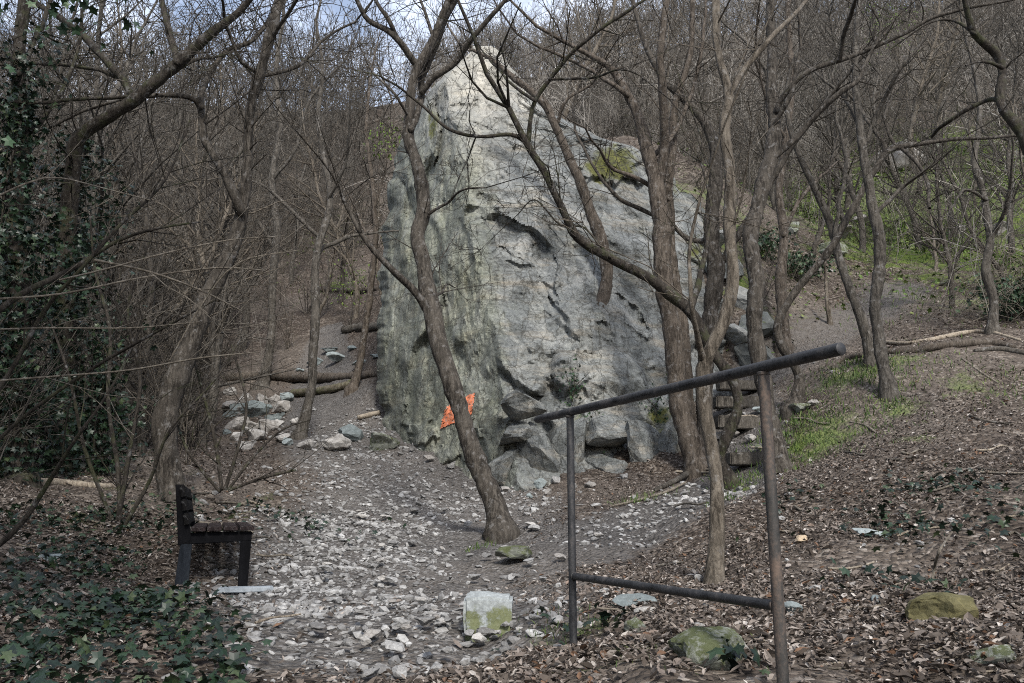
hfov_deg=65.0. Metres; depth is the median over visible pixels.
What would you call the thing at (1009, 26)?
bare tree
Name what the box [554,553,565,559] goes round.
stone
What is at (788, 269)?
bare shrub
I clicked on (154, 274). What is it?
bare shrub
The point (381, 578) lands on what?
stone
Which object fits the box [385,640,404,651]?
stone
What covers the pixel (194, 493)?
twig
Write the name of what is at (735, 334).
boulder
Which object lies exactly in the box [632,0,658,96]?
bare tree
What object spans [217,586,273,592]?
concrete slab
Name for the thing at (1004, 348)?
fallen log
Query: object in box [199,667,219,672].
twig
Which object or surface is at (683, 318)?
bare tree
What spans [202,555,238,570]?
twig
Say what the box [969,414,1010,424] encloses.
twig
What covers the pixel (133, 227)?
bare tree
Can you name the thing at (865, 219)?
stone
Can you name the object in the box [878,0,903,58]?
bare tree
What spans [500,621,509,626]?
stone
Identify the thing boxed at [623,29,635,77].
bare tree
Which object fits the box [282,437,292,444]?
stone
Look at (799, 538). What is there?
stone
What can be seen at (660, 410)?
climbing ivy
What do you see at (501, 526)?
bare tree
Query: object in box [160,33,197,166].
bare tree
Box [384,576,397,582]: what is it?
stone
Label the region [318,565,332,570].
stone
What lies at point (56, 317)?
bare shrub
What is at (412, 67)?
bare tree
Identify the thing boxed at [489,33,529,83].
bare tree
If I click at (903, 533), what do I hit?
twig
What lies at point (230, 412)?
stone
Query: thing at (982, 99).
bare shrub
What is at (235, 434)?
stone
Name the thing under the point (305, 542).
stone
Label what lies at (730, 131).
bare shrub
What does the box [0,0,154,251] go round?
evergreen tree
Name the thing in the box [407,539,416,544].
stone
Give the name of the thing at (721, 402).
timber step
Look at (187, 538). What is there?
park bench
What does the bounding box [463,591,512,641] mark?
stone block
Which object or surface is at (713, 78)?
bare tree
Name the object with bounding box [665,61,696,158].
bare tree
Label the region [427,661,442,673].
stone
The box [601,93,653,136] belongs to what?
bare shrub
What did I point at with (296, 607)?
gravel
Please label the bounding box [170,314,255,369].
bare shrub
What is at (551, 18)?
bare tree
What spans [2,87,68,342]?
bare tree
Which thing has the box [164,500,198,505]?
twig
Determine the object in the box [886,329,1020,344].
fallen log
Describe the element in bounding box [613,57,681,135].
bare shrub
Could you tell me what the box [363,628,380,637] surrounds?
stone
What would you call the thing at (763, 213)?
bare shrub
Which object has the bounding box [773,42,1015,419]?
bare tree
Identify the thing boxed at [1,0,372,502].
bare tree
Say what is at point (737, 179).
bare shrub
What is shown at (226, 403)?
stone
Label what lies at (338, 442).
stone
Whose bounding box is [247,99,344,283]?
bare tree
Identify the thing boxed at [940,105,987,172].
bare shrub
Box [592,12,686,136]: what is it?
bare tree
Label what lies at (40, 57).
bare tree
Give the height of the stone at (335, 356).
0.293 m
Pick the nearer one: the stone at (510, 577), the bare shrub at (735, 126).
the stone at (510, 577)
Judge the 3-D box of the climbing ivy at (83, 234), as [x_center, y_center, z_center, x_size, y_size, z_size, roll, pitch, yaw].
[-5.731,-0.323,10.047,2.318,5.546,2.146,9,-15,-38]
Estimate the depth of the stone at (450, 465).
14.30 m
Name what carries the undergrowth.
on the ground at (802, 329)
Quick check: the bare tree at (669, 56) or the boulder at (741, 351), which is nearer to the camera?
the boulder at (741, 351)
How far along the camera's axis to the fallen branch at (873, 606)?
4.06 m
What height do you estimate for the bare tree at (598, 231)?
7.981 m
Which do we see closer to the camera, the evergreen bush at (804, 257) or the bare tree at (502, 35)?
the evergreen bush at (804, 257)
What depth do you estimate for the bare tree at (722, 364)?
10.57 m
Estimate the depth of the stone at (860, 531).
5.88 m
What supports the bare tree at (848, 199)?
on the ground at (802, 329)
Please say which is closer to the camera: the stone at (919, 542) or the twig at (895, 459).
the stone at (919, 542)
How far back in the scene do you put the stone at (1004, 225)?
24.07 m
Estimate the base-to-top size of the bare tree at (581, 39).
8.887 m
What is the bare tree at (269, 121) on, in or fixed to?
on the ground at (802, 329)
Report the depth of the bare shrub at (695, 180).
21.65 m
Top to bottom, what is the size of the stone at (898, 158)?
1.353 m
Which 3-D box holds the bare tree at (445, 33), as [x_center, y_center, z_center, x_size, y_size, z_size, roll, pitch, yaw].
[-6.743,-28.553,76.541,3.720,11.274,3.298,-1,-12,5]
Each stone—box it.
[36,553,61,560]
[222,387,236,395]
[222,400,239,411]
[222,407,238,417]
[223,429,231,433]
[224,416,249,429]
[229,403,242,407]
[229,432,241,440]
[234,440,255,449]
[238,395,250,402]
[240,400,269,417]
[244,427,267,439]
[248,421,258,428]
[255,394,267,400]
[259,419,277,431]
[264,413,284,419]
[267,394,281,405]
[272,400,290,412]
[275,432,290,441]
[276,419,284,425]
[280,392,293,400]
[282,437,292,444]
[290,417,298,423]
[296,439,318,449]
[299,538,310,545]
[306,358,322,365]
[309,622,325,629]
[311,660,323,664]
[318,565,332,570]
[320,573,329,577]
[321,347,337,351]
[321,434,351,450]
[322,562,331,565]
[326,352,344,361]
[327,597,342,604]
[338,424,363,441]
[339,592,350,596]
[342,638,352,646]
[347,345,356,349]
[355,615,367,620]
[357,512,366,517]
[359,636,371,645]
[361,625,368,631]
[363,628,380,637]
[363,668,379,676]
[369,432,399,451]
[376,557,386,562]
[376,575,385,580]
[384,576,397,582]
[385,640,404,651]
[387,599,395,603]
[390,623,399,629]
[392,665,407,678]
[393,617,409,626]
[399,624,410,629]
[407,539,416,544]
[410,507,418,511]
[415,596,428,603]
[415,616,434,625]
[418,604,430,610]
[424,645,434,651]
[425,455,434,460]
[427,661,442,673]
[433,613,439,619]
[437,617,446,623]
[441,647,453,652]
[444,617,452,622]
[446,461,455,467]
[463,520,472,526]
[464,629,474,635]
[465,553,473,557]
[467,574,480,579]
[471,632,486,642]
[471,656,485,663]
[476,627,494,635]
[477,651,491,658]
[482,552,492,557]
[493,630,500,634]
[495,545,532,559]
[499,646,510,653]
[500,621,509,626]
[500,641,508,645]
[501,486,509,491]
[507,573,514,580]
[523,558,533,563]
[528,524,539,529]
[529,614,541,620]
[534,478,546,488]
[539,576,546,581]
[545,488,551,494]
[551,476,559,483]
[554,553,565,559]
[585,481,595,487]
[593,532,603,536]
[612,593,656,606]
[620,473,627,478]
[623,616,645,632]
[634,606,653,612]
[694,574,702,581]
[716,432,721,439]
[744,434,755,440]
[752,406,759,412]
[784,601,802,611]
[788,221,799,233]
[789,403,810,412]
[795,535,806,542]
[806,399,818,405]
[807,585,820,589]
[818,242,847,255]
[838,225,852,238]
[851,528,887,536]
[852,214,869,223]
[870,139,925,172]
[871,594,882,601]
[913,540,923,544]
[939,278,948,285]
[993,221,1006,235]
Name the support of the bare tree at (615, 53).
on the ground at (802, 329)
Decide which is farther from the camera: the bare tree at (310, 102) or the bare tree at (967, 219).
the bare tree at (310, 102)
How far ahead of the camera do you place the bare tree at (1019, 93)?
25.36 m
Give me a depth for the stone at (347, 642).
4.01 m
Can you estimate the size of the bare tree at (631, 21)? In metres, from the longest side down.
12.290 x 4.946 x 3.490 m
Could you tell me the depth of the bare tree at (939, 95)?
37.41 m
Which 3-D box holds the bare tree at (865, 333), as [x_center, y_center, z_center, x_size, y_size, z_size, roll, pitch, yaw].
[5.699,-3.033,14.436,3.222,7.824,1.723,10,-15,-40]
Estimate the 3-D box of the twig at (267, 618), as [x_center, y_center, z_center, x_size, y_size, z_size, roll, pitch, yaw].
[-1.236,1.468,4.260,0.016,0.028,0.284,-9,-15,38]
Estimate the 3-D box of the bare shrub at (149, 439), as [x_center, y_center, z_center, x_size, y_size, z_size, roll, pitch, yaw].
[-6.215,0.342,14.082,3.350,3.918,2.352,-4,-12,19]
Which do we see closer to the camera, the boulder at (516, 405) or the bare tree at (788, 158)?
the boulder at (516, 405)
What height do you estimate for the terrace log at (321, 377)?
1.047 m
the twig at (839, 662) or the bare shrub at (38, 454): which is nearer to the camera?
the twig at (839, 662)
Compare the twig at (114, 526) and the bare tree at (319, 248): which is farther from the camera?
the bare tree at (319, 248)
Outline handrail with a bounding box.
[534,342,845,682]
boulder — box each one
[488,448,518,485]
[499,422,532,444]
[500,390,547,420]
[515,421,560,472]
[551,417,587,462]
[585,453,627,472]
[586,414,626,446]
[626,420,659,461]
[658,422,680,453]
[668,626,744,669]
[681,192,700,204]
[701,229,723,246]
[704,253,743,278]
[725,323,746,344]
[734,343,774,365]
[735,286,747,310]
[739,311,773,336]
[905,592,978,620]
[969,644,1015,663]
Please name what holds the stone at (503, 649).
on the gravel
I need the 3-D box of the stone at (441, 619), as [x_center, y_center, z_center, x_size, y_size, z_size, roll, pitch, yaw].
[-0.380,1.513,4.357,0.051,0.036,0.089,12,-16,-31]
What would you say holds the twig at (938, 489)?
on the ground at (802, 329)
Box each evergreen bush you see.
[736,217,809,266]
[773,240,854,281]
[950,268,1023,321]
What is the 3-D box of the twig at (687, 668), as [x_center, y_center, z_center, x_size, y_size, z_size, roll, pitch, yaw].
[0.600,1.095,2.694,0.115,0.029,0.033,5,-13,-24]
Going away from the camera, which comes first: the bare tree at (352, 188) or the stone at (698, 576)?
the stone at (698, 576)
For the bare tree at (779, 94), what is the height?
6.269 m
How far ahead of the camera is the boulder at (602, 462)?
12.90 m
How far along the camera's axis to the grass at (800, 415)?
11.84 m
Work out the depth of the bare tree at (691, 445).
13.21 m
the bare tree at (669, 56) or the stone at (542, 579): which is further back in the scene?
the bare tree at (669, 56)
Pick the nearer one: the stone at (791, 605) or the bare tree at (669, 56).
the stone at (791, 605)
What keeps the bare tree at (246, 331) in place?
on the ground at (802, 329)
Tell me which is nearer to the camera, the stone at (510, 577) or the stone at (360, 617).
the stone at (360, 617)
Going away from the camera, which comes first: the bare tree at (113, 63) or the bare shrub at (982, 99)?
the bare shrub at (982, 99)
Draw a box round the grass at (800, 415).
[280,95,1023,674]
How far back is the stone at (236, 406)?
20.94 m
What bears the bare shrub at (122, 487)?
on the ground at (802, 329)
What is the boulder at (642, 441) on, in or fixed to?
on the ground at (802, 329)
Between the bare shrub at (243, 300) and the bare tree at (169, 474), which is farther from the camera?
the bare shrub at (243, 300)
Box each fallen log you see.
[41,478,114,488]
[805,338,1016,387]
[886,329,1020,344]
[973,346,1023,354]
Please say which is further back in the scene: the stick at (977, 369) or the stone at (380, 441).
the stone at (380, 441)
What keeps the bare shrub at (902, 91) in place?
on the ground at (802, 329)
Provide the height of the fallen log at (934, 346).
0.877 m
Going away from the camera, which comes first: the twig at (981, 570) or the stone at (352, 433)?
the twig at (981, 570)
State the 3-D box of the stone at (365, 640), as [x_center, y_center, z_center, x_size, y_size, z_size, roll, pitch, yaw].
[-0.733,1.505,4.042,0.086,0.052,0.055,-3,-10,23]
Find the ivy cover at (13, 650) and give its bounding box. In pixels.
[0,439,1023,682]
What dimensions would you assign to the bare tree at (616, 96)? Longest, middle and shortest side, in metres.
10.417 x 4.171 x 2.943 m
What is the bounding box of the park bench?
[175,484,253,586]
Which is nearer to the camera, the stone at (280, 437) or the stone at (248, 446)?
the stone at (248, 446)
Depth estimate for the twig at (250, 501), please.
10.47 m
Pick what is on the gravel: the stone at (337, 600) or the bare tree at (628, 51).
the stone at (337, 600)
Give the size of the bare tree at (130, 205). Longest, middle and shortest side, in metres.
7.738 x 3.036 x 2.928 m
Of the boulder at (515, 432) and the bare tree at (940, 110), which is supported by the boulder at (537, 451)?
the boulder at (515, 432)
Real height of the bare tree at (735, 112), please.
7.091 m
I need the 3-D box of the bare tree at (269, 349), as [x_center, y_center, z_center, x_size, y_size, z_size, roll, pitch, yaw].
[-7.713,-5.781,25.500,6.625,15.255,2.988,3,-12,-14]
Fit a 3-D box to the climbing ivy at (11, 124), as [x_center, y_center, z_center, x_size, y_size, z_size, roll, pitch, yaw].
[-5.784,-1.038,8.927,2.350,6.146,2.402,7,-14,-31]
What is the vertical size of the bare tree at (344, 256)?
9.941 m
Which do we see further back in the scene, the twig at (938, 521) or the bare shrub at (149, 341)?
the bare shrub at (149, 341)
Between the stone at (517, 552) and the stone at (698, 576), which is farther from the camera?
the stone at (517, 552)
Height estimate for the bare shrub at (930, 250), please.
4.098 m
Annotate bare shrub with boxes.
[0,32,256,394]
[0,104,265,546]
[0,118,322,440]
[0,172,189,449]
[0,200,100,447]
[0,242,180,463]
[0,245,175,481]
[4,214,264,525]
[30,270,189,446]
[33,249,247,451]
[33,251,207,422]
[35,193,277,463]
[76,265,269,446]
[112,341,266,449]
[127,287,202,405]
[143,263,294,370]
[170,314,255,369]
[178,287,326,492]
[217,224,310,328]
[228,206,314,308]
[246,224,320,349]
[253,192,358,273]
[284,220,349,313]
[288,196,370,262]
[293,170,376,243]
[310,186,380,258]
[322,262,380,332]
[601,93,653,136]
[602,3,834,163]
[606,74,695,137]
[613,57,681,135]
[626,67,738,163]
[649,52,853,181]
[677,159,707,191]
[677,163,742,224]
[679,64,815,179]
[686,147,757,204]
[691,199,796,300]
[720,199,871,313]
[722,173,822,249]
[731,88,812,187]
[737,201,777,260]
[746,138,818,210]
[806,90,1011,263]
[825,61,997,174]
[834,90,934,138]
[836,159,947,264]
[838,195,872,245]
[849,59,918,118]
[855,147,930,212]
[872,20,968,126]
[884,89,949,140]
[886,198,981,256]
[904,198,1023,331]
[909,93,1021,182]
[911,60,1022,143]
[936,0,1023,68]
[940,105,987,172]
[947,96,1021,154]
[952,69,969,93]
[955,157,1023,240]
[956,62,1022,110]
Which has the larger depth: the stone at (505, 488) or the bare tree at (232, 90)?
the bare tree at (232, 90)
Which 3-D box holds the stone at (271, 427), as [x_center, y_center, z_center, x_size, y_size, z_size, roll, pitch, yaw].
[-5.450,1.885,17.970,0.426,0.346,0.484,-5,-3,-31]
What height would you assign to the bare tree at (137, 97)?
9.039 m
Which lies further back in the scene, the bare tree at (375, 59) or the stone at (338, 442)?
the bare tree at (375, 59)
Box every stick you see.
[849,421,874,432]
[931,531,952,584]
[961,357,999,383]
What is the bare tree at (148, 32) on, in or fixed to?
on the ground at (802, 329)
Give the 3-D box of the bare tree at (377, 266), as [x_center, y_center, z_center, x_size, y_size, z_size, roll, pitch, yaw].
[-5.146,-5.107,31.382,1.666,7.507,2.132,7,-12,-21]
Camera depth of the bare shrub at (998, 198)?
20.49 m
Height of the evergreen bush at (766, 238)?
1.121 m
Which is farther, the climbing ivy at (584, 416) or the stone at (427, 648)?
the climbing ivy at (584, 416)
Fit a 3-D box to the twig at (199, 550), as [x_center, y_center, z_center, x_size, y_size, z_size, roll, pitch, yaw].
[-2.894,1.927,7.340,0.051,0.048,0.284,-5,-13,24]
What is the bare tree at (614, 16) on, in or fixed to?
on the ground at (802, 329)
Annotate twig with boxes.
[16,543,37,546]
[90,520,128,530]
[135,580,161,586]
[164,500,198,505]
[191,549,207,552]
[193,487,219,494]
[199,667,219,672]
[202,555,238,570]
[210,563,238,569]
[214,501,258,507]
[220,622,232,625]
[225,650,264,658]
[230,613,250,621]
[241,500,269,506]
[252,536,269,538]
[254,613,300,623]
[256,553,292,556]
[590,606,627,612]
[606,657,641,661]
[651,561,684,566]
[674,501,706,506]
[675,665,701,671]
[793,505,813,511]
[794,417,829,423]
[812,661,850,668]
[824,665,851,669]
[828,561,874,569]
[844,451,866,455]
[886,456,916,460]
[893,526,938,536]
[901,449,925,454]
[910,519,949,523]
[923,484,958,492]
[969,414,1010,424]
[971,563,1009,572]
[977,444,1012,450]
[977,467,997,470]
[980,471,1023,473]
[986,670,1018,673]
[1008,531,1020,535]
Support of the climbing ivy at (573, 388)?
attached to the rock outcrop
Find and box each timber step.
[713,396,758,408]
[713,415,760,429]
[716,380,756,390]
[726,452,762,465]
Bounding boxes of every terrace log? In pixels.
[225,370,376,382]
[289,370,362,396]
[319,286,378,292]
[341,322,377,333]
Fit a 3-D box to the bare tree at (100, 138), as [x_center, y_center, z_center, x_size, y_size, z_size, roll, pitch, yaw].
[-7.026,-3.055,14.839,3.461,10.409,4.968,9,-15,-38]
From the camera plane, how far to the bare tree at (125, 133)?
34.73 m
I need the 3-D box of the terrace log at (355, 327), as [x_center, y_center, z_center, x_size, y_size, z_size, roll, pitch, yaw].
[-4.816,-0.420,26.230,0.510,0.590,2.425,10,-15,-39]
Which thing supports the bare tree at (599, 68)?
on the ground at (802, 329)
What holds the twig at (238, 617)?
on the gravel
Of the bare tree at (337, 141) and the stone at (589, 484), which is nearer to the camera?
the stone at (589, 484)
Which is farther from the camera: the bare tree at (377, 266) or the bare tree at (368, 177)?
the bare tree at (368, 177)
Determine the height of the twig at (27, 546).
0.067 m
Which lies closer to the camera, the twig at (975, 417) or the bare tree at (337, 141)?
the twig at (975, 417)
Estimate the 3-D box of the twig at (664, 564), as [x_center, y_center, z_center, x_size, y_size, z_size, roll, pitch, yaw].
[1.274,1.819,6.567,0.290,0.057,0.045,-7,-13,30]
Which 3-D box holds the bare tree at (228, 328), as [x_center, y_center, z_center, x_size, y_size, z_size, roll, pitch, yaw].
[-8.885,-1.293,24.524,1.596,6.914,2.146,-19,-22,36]
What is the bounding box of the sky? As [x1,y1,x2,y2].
[0,0,942,110]
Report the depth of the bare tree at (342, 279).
33.17 m
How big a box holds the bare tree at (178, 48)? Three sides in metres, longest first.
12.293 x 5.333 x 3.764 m
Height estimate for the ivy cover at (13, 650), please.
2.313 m
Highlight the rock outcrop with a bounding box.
[376,46,731,491]
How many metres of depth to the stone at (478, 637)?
4.14 m
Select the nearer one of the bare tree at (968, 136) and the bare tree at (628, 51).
the bare tree at (968, 136)
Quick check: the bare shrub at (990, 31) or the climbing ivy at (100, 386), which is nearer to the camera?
the climbing ivy at (100, 386)
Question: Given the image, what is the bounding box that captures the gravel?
[128,269,898,682]
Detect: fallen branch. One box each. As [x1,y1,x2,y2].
[357,410,380,419]
[824,604,895,610]
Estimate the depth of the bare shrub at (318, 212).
44.38 m
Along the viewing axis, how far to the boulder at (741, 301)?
16.70 m
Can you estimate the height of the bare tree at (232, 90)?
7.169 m
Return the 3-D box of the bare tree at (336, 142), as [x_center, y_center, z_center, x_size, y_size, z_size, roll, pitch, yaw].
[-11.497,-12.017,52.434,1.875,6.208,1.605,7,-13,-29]
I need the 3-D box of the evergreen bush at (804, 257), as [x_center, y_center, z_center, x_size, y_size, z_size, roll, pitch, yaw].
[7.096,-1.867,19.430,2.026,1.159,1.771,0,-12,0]
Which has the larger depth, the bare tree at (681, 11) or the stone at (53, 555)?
the bare tree at (681, 11)
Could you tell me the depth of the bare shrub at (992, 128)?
33.54 m
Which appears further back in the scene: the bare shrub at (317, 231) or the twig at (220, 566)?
the bare shrub at (317, 231)
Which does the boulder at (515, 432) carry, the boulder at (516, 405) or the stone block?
the boulder at (516, 405)
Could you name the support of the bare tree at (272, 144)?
on the ground at (802, 329)
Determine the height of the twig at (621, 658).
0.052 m
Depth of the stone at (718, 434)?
12.83 m
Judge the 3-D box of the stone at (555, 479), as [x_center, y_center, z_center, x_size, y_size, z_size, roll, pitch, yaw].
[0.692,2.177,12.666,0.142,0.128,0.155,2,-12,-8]
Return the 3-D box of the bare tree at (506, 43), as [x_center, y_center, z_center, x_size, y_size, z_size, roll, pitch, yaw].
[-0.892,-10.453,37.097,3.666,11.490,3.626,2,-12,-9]
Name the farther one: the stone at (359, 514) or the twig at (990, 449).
the stone at (359, 514)
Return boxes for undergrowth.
[0,0,1023,456]
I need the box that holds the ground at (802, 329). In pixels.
[0,3,1023,682]
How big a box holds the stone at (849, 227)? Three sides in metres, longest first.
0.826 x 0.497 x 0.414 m
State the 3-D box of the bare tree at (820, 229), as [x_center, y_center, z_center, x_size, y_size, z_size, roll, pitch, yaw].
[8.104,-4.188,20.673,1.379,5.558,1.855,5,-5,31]
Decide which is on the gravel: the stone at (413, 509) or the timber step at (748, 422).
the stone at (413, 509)
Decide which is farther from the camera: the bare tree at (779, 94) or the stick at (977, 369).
the bare tree at (779, 94)
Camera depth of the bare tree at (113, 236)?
16.86 m
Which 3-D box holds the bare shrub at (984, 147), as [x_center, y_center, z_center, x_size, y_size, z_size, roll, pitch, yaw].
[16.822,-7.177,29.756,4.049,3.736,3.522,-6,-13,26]
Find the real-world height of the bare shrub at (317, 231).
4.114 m
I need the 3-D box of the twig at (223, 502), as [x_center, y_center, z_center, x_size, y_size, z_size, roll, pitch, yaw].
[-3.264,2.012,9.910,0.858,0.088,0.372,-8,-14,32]
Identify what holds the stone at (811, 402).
on the ground at (802, 329)
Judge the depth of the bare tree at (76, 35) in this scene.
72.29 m
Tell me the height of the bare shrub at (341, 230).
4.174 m
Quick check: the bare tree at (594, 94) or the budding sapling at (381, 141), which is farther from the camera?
the bare tree at (594, 94)
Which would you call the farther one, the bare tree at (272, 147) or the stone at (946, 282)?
the bare tree at (272, 147)
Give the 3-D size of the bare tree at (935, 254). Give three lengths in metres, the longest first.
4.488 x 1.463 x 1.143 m
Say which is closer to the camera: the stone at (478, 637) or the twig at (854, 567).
the stone at (478, 637)
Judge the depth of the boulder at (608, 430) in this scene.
13.08 m
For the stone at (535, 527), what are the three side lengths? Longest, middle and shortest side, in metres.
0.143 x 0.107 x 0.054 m
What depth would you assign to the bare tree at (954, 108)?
37.06 m
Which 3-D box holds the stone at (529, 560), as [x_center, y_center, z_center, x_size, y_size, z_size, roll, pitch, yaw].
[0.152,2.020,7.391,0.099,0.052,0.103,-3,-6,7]
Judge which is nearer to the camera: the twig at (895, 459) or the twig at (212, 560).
the twig at (212, 560)
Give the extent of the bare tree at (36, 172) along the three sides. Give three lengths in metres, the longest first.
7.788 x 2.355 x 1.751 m
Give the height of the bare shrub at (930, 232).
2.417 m
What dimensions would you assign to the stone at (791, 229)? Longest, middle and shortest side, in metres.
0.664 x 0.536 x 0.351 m
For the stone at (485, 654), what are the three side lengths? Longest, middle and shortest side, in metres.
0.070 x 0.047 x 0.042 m
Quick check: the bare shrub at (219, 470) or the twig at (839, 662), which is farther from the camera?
the bare shrub at (219, 470)
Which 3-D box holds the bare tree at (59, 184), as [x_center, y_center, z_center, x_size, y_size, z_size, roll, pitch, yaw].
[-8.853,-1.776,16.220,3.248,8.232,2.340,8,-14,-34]
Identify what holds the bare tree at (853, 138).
on the ground at (802, 329)
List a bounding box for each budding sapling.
[330,259,376,323]
[331,117,402,305]
[845,0,928,138]
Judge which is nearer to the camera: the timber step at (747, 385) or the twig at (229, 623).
the twig at (229, 623)
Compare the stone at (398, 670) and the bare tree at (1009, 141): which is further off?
the bare tree at (1009, 141)
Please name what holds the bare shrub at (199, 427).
on the ground at (802, 329)
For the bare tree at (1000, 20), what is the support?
on the ground at (802, 329)
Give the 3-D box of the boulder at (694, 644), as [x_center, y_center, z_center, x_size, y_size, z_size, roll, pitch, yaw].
[0.703,1.126,2.902,0.273,0.190,0.275,-10,-15,15]
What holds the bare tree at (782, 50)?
on the ground at (802, 329)
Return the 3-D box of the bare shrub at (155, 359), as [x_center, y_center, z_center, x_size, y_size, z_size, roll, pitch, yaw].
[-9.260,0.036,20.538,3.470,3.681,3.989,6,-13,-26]
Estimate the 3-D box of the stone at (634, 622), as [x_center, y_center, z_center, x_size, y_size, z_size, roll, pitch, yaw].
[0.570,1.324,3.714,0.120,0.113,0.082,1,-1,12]
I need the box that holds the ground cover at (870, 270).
[240,93,1023,352]
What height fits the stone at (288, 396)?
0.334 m
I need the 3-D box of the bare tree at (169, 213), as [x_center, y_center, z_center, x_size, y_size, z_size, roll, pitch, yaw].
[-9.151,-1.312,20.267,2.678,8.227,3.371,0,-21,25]
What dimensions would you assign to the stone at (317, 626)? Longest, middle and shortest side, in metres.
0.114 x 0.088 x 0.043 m
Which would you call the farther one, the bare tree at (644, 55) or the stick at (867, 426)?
the bare tree at (644, 55)
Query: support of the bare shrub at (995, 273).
on the ground at (802, 329)
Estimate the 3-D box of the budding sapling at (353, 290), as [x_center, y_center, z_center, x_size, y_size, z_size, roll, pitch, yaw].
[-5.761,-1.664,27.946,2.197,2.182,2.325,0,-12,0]
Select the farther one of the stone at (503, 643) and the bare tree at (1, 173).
the bare tree at (1, 173)
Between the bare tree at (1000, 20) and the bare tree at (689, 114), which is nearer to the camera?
the bare tree at (689, 114)
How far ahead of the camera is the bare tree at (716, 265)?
13.60 m
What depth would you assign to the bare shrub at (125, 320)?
15.77 m
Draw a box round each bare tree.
[0,0,113,291]
[0,0,168,487]
[0,0,183,429]
[0,0,309,472]
[0,22,13,77]
[0,22,61,131]
[0,42,38,198]
[0,46,111,257]
[0,74,152,429]
[0,118,55,213]
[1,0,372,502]
[2,0,75,154]
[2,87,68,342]
[3,49,222,441]
[24,145,56,283]
[32,61,136,295]
[34,0,235,434]
[35,152,60,353]
[40,0,172,398]
[44,62,198,452]
[47,1,99,94]
[47,55,181,234]
[53,78,104,219]
[76,33,100,107]
[76,120,167,437]
[86,43,275,434]
[87,154,216,386]
[88,154,179,391]
[89,23,127,117]
[98,54,166,229]
[112,76,182,198]
[116,59,144,184]
[118,0,179,78]
[119,141,154,277]
[120,75,311,438]
[128,42,309,419]
[146,0,823,489]
[151,2,206,112]
[153,0,376,389]
[153,183,190,321]
[158,63,305,443]
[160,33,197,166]
[163,112,288,361]
[165,77,207,214]
[173,0,603,543]
[181,53,319,351]
[183,0,398,439]
[183,237,245,413]
[188,96,214,182]
[188,173,213,226]
[192,39,244,163]
[196,206,254,394]
[227,61,241,129]
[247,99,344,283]
[251,104,294,200]
[254,66,296,171]
[255,78,318,233]
[256,63,371,319]
[267,122,308,255]
[276,18,326,150]
[293,72,345,221]
[301,73,323,148]
[305,4,401,397]
[308,184,355,314]
[312,68,370,303]
[327,113,347,185]
[335,142,370,243]
[349,87,381,190]
[356,12,393,109]
[362,142,385,208]
[369,122,395,294]
[372,81,392,129]
[395,35,435,131]
[406,0,670,306]
[427,0,457,85]
[472,0,714,479]
[483,0,526,76]
[487,19,519,73]
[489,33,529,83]
[519,16,563,94]
[530,0,571,68]
[532,0,821,585]
[533,0,713,425]
[538,0,893,442]
[539,0,562,73]
[545,0,615,125]
[548,0,657,119]
[561,0,596,57]
[568,13,640,123]
[572,7,594,109]
[582,0,632,137]
[582,35,607,124]
[591,2,651,136]
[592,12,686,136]
[594,0,631,57]
[616,0,650,67]
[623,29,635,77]
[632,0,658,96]
[643,1,689,135]
[648,0,687,58]
[665,0,755,161]
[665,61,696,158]
[669,0,701,33]
[678,0,830,211]
[700,50,723,133]
[714,51,759,172]
[715,23,733,77]
[722,0,746,52]
[726,0,889,356]
[730,0,1013,473]
[748,0,881,367]
[756,2,797,101]
[756,52,793,164]
[758,79,804,195]
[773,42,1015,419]
[775,0,1023,401]
[781,0,884,251]
[781,2,875,232]
[792,0,902,211]
[797,76,867,263]
[801,32,872,162]
[806,0,1023,193]
[813,89,847,163]
[823,252,832,324]
[838,0,908,140]
[846,8,946,250]
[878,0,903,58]
[880,0,1023,334]
[881,0,991,171]
[889,1,963,131]
[892,29,991,234]
[893,133,954,269]
[895,0,925,67]
[899,66,941,198]
[904,92,1003,308]
[909,0,1014,144]
[912,100,1013,284]
[933,1,982,74]
[935,0,1001,164]
[935,28,1000,151]
[942,0,1023,254]
[947,78,992,206]
[971,2,1020,97]
[972,0,1022,141]
[975,1,1023,197]
[977,0,1021,52]
[983,73,1023,241]
[987,26,1023,190]
[990,1,1023,80]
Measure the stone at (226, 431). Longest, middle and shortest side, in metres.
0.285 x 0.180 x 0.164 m
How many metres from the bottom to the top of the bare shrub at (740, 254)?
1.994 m
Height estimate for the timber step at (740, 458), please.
0.185 m
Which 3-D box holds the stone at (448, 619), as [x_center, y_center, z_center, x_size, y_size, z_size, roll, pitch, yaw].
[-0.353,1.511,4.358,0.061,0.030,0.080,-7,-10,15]
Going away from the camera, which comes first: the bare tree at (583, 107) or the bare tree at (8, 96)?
the bare tree at (8, 96)
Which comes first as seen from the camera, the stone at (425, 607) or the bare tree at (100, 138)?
the stone at (425, 607)
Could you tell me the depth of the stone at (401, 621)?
4.20 m
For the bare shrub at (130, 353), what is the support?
on the ground at (802, 329)
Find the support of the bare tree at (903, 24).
on the ground at (802, 329)
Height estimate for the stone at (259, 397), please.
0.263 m
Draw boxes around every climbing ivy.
[0,14,113,482]
[0,115,154,474]
[33,281,186,475]
[556,354,589,406]
[579,400,605,454]
[639,373,671,424]
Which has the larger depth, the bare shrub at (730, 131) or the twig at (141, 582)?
the bare shrub at (730, 131)
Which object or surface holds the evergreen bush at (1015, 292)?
on the ground at (802, 329)
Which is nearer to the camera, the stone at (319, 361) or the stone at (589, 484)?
the stone at (589, 484)

